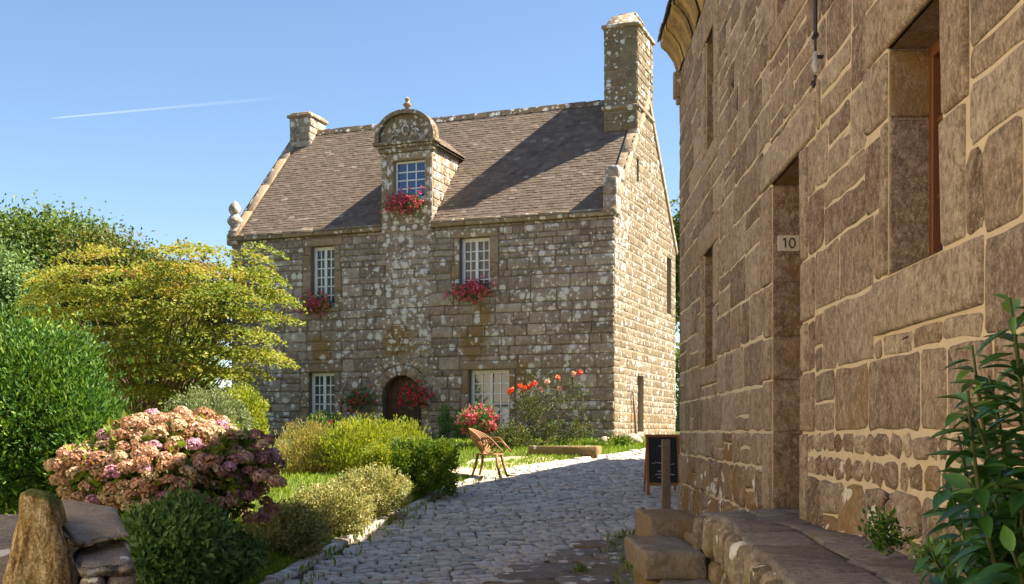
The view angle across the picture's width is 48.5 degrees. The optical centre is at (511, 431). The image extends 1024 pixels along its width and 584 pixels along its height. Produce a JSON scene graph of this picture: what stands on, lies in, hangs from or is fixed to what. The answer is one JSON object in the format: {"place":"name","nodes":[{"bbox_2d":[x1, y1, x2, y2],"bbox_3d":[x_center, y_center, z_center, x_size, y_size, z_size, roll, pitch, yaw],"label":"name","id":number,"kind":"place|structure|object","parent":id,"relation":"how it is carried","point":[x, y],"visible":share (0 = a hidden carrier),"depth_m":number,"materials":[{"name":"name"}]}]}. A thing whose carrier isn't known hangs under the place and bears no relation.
{"place":"outdoors","nodes":[
{"label":"outdoors","id":0,"kind":"place"},
{"bbox_2d":[0,0,679,420],"label":"sky","id":1,"kind":"structure","parent":0,"point":[171,114],"materials":[{"name":"blue"}]},
{"bbox_2d":[1,431,679,583],"bbox_3d":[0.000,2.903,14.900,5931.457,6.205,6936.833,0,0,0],"label":"ground","id":2,"kind":"structure","parent":0,"point":[339,552],"depth_m":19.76,"materials":[{"name":"green plant"}]},
{"bbox_2d":[0,233,60,327],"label":"broadleaf tree","id":3,"kind":"object","parent":2,"relation":"on","point":[11,281],"visible":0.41,"depth_m":24.64,"materials":[{"name":"green plant"}]},
{"bbox_2d":[0,190,132,327],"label":"oak tree","id":4,"kind":"object","parent":2,"relation":"on","point":[30,231],"visible":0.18,"depth_m":32.78,"materials":[{"name":"green plant"}]},
{"bbox_2d":[0,488,136,583],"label":"garden wall","id":5,"kind":"structure","parent":2,"relation":"on","point":[48,537],"depth_m":5.05,"materials":[{"name":"stone"}]},
{"bbox_2d":[0,290,162,513],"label":"evergreen shrub","id":6,"kind":"object","parent":2,"relation":"on","point":[54,396],"visible":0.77,"depth_m":11.47,"materials":[{"name":"green plant"}]},
{"bbox_2d":[20,213,237,346],"bbox_3d":[-10.050,-2.826,30.994,6.258,6.247,4.200,0,0,0],"label":"beech tree","id":7,"kind":"object","parent":2,"relation":"on","point":[107,240],"visible":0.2,"depth_m":30.27,"materials":[{"name":"green plant"}]},
{"bbox_2d":[93,337,217,416],"bbox_3d":[-9.512,-0.765,23.021,7.805,2.906,2.308,0,0,0],"label":"boundary hedge","id":8,"kind":"object","parent":2,"relation":"on","point":[130,360],"visible":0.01,"depth_m":22.67,"materials":[{"name":"green plant"}]},
{"bbox_2d":[9,238,307,418],"bbox_3d":[-4.872,-0.922,15.524,4.349,3.750,3.277,0,0,0],"label":"japanese maple","id":9,"kind":"object","parent":2,"relation":"on","point":[214,369],"visible":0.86,"depth_m":14.70,"materials":[{"name":"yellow plant"}]},
{"bbox_2d":[43,406,287,529],"bbox_3d":[-3.119,0.539,10.251,1.962,1.544,1.948,0,0,-41],"label":"hydrangea bush","id":10,"kind":"object","parent":2,"relation":"on","point":[120,464],"visible":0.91,"depth_m":9.78,"materials":[{"name":"pink plant"}]},
{"bbox_2d":[115,479,270,583],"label":"ground shrub","id":11,"kind":"object","parent":2,"relation":"on","point":[173,540],"visible":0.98,"depth_m":9.02,"materials":[{"name":"green plant"}]},
{"bbox_2d":[160,384,258,436],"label":"clipped shrub","id":12,"kind":"object","parent":2,"relation":"on","point":[220,404],"visible":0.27,"depth_m":12.87,"materials":[{"name":"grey plant"}]},
{"bbox_2d":[223,383,271,518],"bbox_3d":[-3.244,0.254,13.601,0.721,1.654,0.962,0,0,0],"label":"clipped shrub","id":13,"kind":"object","parent":2,"relation":"on","point":[256,408],"visible":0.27,"depth_m":13.50,"materials":[{"name":"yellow plant"}]},
{"bbox_2d":[242,495,331,557],"bbox_3d":[-2.451,1.047,12.388,1.044,0.690,1.053,0,0,0],"label":"variegated shrub","id":14,"kind":"object","parent":2,"relation":"on","point":[289,530],"visible":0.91,"depth_m":12.19,"materials":[{"name":"green plant"}]},
{"bbox_2d":[270,415,344,474],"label":"feathery shrub","id":15,"kind":"object","parent":2,"relation":"on","point":[304,446],"visible":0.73,"depth_m":19.26,"materials":[{"name":"green plant"}]},
{"bbox_2d":[303,409,339,433],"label":"geranium bush","id":16,"kind":"object","parent":2,"relation":"on","point":[326,417],"visible":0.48,"depth_m":27.37,"materials":[{"name":"green plant"}]},
{"bbox_2d":[283,478,378,537],"bbox_3d":[-2.240,0.924,13.928,1.219,0.764,1.274,0,0,0],"label":"variegated shrub","id":17,"kind":"object","parent":2,"relation":"on","point":[347,514],"visible":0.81,"depth_m":13.67,"materials":[{"name":"green plant"}]},
{"bbox_2d":[323,462,414,516],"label":"variegated shrub","id":18,"kind":"object","parent":2,"relation":"on","point":[386,489],"visible":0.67,"depth_m":15.09,"materials":[{"name":"green plant"}]},
{"bbox_2d":[310,410,431,474],"bbox_3d":[-2.371,0.222,19.590,1.715,1.188,2.459,0,0,23],"label":"spirea shrub","id":19,"kind":"object","parent":2,"relation":"on","point":[349,442],"visible":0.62,"depth_m":19.04,"materials":[{"name":"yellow plant"}]},
{"bbox_2d":[355,440,396,484],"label":"golden shrub","id":20,"kind":"object","parent":2,"relation":"on","point":[373,456],"visible":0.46,"depth_m":16.90,"materials":[{"name":"yellow plant"}]},
{"bbox_2d":[358,433,463,498],"bbox_3d":[-1.539,0.540,17.481,1.568,1.045,1.417,0,0,0],"label":"box hedge","id":21,"kind":"object","parent":2,"relation":"on","point":[436,459],"visible":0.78,"depth_m":17.22,"materials":[{"name":"green plant"}]},
{"bbox_2d":[433,402,452,437],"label":"shrub","id":22,"kind":"object","parent":2,"relation":"on","point":[443,419],"visible":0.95,"depth_m":27.53,"materials":[{"name":"green plant"}]},
{"bbox_2d":[424,406,466,438],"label":"climbing plant","id":23,"kind":"object","parent":2,"relation":"on","point":[454,434],"visible":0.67,"depth_m":27.14,"materials":[{"name":"green plant"}]},
{"bbox_2d":[259,448,644,583],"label":"kerb","id":24,"kind":"structure","parent":2,"relation":"on","point":[292,570],"depth_m":14.88,"materials":[{"name":"grey stone"}]},
{"bbox_2d":[227,12,677,438],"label":"stone house","id":25,"kind":"structure","parent":2,"relation":"on","point":[554,222],"depth_m":29.07,"materials":[{"name":"stone"}]},
{"bbox_2d":[295,289,333,317],"bbox_3d":[-5.148,-3.347,29.671,1.109,0.789,0.430,0,0,25],"label":"window box","id":26,"kind":"object","parent":25,"relation":"attached to","point":[315,304],"visible":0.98,"depth_m":29.62,"materials":[{"name":"plant"}]},
{"bbox_2d":[312,373,333,414],"bbox_3d":[-4.928,-0.840,30.000,0.750,1.428,0.278,0,0,4],"label":"window","id":27,"kind":"structure","parent":25,"relation":"in","point":[322,383],"depth_m":30.00,"materials":[{"name":"white paint"}]},
{"bbox_2d":[315,247,333,305],"bbox_3d":[-4.894,-4.061,29.987,0.682,1.616,0.252,0,0,4],"label":"window","id":28,"kind":"structure","parent":25,"relation":"in","point":[324,256],"depth_m":29.97,"materials":[{"name":"white paint"}]},
{"bbox_2d":[339,376,376,414],"bbox_3d":[-3.941,-0.931,29.148,1.108,0.998,0.484,0,0,30],"label":"hanging basket","id":29,"kind":"object","parent":25,"relation":"attached to","point":[356,401],"visible":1,"depth_m":29.07,"materials":[{"name":"plant"}]},
{"bbox_2d":[378,186,426,216],"bbox_3d":[-2.802,-5.799,28.738,1.384,0.757,0.465,0,0,22],"label":"window box","id":30,"kind":"object","parent":25,"relation":"attached to","point":[404,203],"visible":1,"depth_m":28.67,"materials":[{"name":"plant"}]},
{"bbox_2d":[387,376,421,434],"bbox_3d":[-2.736,-0.340,29.170,1.098,2.179,0.140,0,0,21],"label":"door","id":31,"kind":"structure","parent":25,"relation":"in","point":[392,394],"depth_m":29.24,"materials":[{"name":"brown wood"}]},
{"bbox_2d":[396,160,424,197],"bbox_3d":[-2.555,-6.413,29.017,0.855,0.977,0.318,0,0,3],"label":"window","id":32,"kind":"structure","parent":25,"relation":"in","point":[411,174],"depth_m":29.02,"materials":[{"name":"glass"}]},
{"bbox_2d":[395,371,434,409],"bbox_3d":[-2.436,-1.038,28.487,1.042,0.994,0.647,0,0,0],"label":"hanging basket","id":33,"kind":"object","parent":25,"relation":"attached to","point":[418,396],"visible":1,"depth_m":28.48,"materials":[{"name":"plant"}]},
{"bbox_2d":[443,276,496,303],"bbox_3d":[-1.050,-3.511,28.115,1.394,0.699,0.468,0,0,21],"label":"window box","id":34,"kind":"object","parent":25,"relation":"attached to","point":[467,290],"visible":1,"depth_m":28.06,"materials":[{"name":"plant"}]},
{"bbox_2d":[462,238,489,286],"bbox_3d":[-0.862,-4.151,28.461,0.789,1.374,0.293,0,0,4],"label":"window","id":35,"kind":"structure","parent":25,"relation":"in","point":[476,251],"depth_m":28.44,"materials":[{"name":"white paint"}]},
{"bbox_2d":[471,370,508,427],"bbox_3d":[-0.502,-0.807,28.325,1.042,1.456,0.389,0,0,3],"label":"window","id":36,"kind":"structure","parent":25,"relation":"in","point":[486,385],"depth_m":28.29,"materials":[{"name":"white paint"}]},
{"bbox_2d":[454,400,501,442],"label":"geranium bush","id":37,"kind":"object","parent":2,"relation":"on","point":[483,416],"visible":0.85,"depth_m":25.28,"materials":[{"name":"pink plant"}]},
{"bbox_2d":[501,443,529,450],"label":"plant","id":38,"kind":"object","parent":2,"relation":"on","point":[517,446],"visible":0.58,"depth_m":24.94,"materials":[{"name":"green plant"}]},
{"bbox_2d":[487,369,596,449],"bbox_3d":[0.588,-0.493,25.586,2.597,1.817,1.342,0,0,-20],"label":"climbing rose","id":39,"kind":"object","parent":2,"relation":"on","point":[514,435],"visible":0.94,"depth_m":25.57,"materials":[{"name":"green plant"}]},
{"bbox_2d":[528,446,601,458],"bbox_3d":[1.110,0.453,23.754,1.506,0.322,0.451,0,0,21],"label":"stone trough","id":40,"kind":"object","parent":2,"relation":"on","point":[592,451],"visible":0.63,"depth_m":23.52,"materials":[{"name":"stone"}]},
{"bbox_2d":[580,437,619,446],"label":"plant","id":41,"kind":"object","parent":2,"relation":"on","point":[596,443],"visible":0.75,"depth_m":25.32,"materials":[{"name":"green plant"}]},
{"bbox_2d":[606,433,634,445],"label":"plant","id":42,"kind":"object","parent":2,"relation":"on","point":[624,440],"visible":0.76,"depth_m":25.66,"materials":[{"name":"green plant"}]},
{"bbox_2d":[622,433,642,443],"bbox_3d":[2.771,0.210,26.204,0.485,0.345,0.490,0,0,0],"label":"boulder","id":43,"kind":"object","parent":2,"relation":"on","point":[638,439],"visible":0.45,"depth_m":26.04,"materials":[{"name":"stone"}]},
{"bbox_2d":[632,392,636,433],"bbox_3d":[3.073,-0.341,28.446,0.140,1.326,0.061,0,0,-9],"label":"wooden pole","id":44,"kind":"object","parent":2,"relation":"on","point":[634,412],"visible":0.79,"depth_m":28.42,"materials":[{"name":"brown wood"}]},
{"bbox_2d":[624,508,713,583],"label":"stone steps","id":45,"kind":"structure","parent":2,"relation":"on","point":[659,549],"depth_m":7.71,"materials":[{"name":"stone"}]},
{"bbox_2d":[669,194,679,430],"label":"poplar tree","id":46,"kind":"object","parent":2,"relation":"on","point":[676,224],"visible":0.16,"depth_m":45.63,"materials":[{"name":"green plant"}]},
{"bbox_2d":[675,342,679,430],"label":"hedge","id":47,"kind":"object","parent":2,"relation":"on","point":[677,376],"visible":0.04,"depth_m":42.77,"materials":[{"name":"green plant"}]},
{"bbox_2d":[692,509,935,583],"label":"stone terrace","id":48,"kind":"structure","parent":2,"relation":"on","point":[769,546],"depth_m":5.38,"materials":[{"name":"stone"}]},
{"bbox_2d":[858,494,914,557],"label":"weed","id":49,"kind":"object","parent":48,"relation":"on","point":[882,528],"visible":1,"depth_m":4.59,"materials":[{"name":"green plant"}]},
{"bbox_2d":[907,529,970,576],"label":"weed","id":50,"kind":"object","parent":48,"relation":"on","point":[927,549],"visible":0.3,"depth_m":3.89,"materials":[{"name":"green plant"}]},
{"bbox_2d":[913,293,1023,583],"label":"laurel shrub","id":51,"kind":"object","parent":48,"relation":"on","point":[992,544],"visible":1,"depth_m":2.45,"materials":[{"name":"green plant"}]},
{"bbox_2d":[657,0,1023,577],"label":"stone house","id":52,"kind":"structure","parent":2,"relation":"on","point":[851,231],"depth_m":6.10,"materials":[{"name":"stone"}]},
{"bbox_2d":[811,0,823,87],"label":"wall cable","id":53,"kind":"object","parent":52,"relation":"attached to","point":[815,64],"depth_m":6.51,"materials":[{"name":"black metal"}]},
{"bbox_2d":[928,37,942,254],"bbox_3d":[1.948,-1.250,4.894,0.070,1.050,0.730,0,0,2],"label":"window","id":54,"kind":"structure","parent":52,"relation":"in","point":[935,116],"depth_m":5.20,"materials":[{"name":"orange wood"}]},
{"bbox_2d":[281,451,677,583],"bbox_3d":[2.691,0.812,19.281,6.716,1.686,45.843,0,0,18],"label":"street","id":55,"kind":"structure","parent":0,"point":[556,516],"depth_m":14.71,"materials":[{"name":"grey stone"}]},
{"bbox_2d":[643,434,679,494],"bbox_3d":[2.386,0.525,18.114,0.539,0.961,0.602,0,0,0],"label":"sandwich board","id":56,"kind":"object","parent":55,"relation":"on","point":[652,472],"visible":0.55,"depth_m":17.95,"materials":[{"name":"black wood"}]},
{"bbox_2d":[661,439,670,508],"bbox_3d":[1.979,0.695,14.606,0.116,1.190,0.114,0,0,0],"label":"wooden post","id":57,"kind":"object","parent":55,"relation":"on","point":[665,475],"visible":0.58,"depth_m":14.55,"materials":[{"name":"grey wood"}]},
{"bbox_2d":[450,456,558,476],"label":"path","id":58,"kind":"structure","parent":0,"point":[466,470],"depth_m":21.34,"materials":[{"name":"grey stone"}]},
{"bbox_2d":[468,428,511,477],"bbox_3d":[-0.419,0.372,20.007,0.714,0.869,0.652,0,0,15],"label":"rattan chair","id":59,"kind":"object","parent":58,"relation":"on","point":[478,438],"visible":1,"depth_m":19.91,"materials":[{"name":"brown wicker"}]},
{"bbox_2d":[483,533,634,583],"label":"paving","id":60,"kind":"structure","parent":0,"point":[603,565],"depth_m":11.75,"materials":[{"name":"stone"}]},
{"bbox_2d":[572,561,589,571],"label":"weed","id":61,"kind":"object","parent":60,"relation":"on","point":[581,568],"visible":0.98,"depth_m":11.59,"materials":[{"name":"green plant"}]}
]}

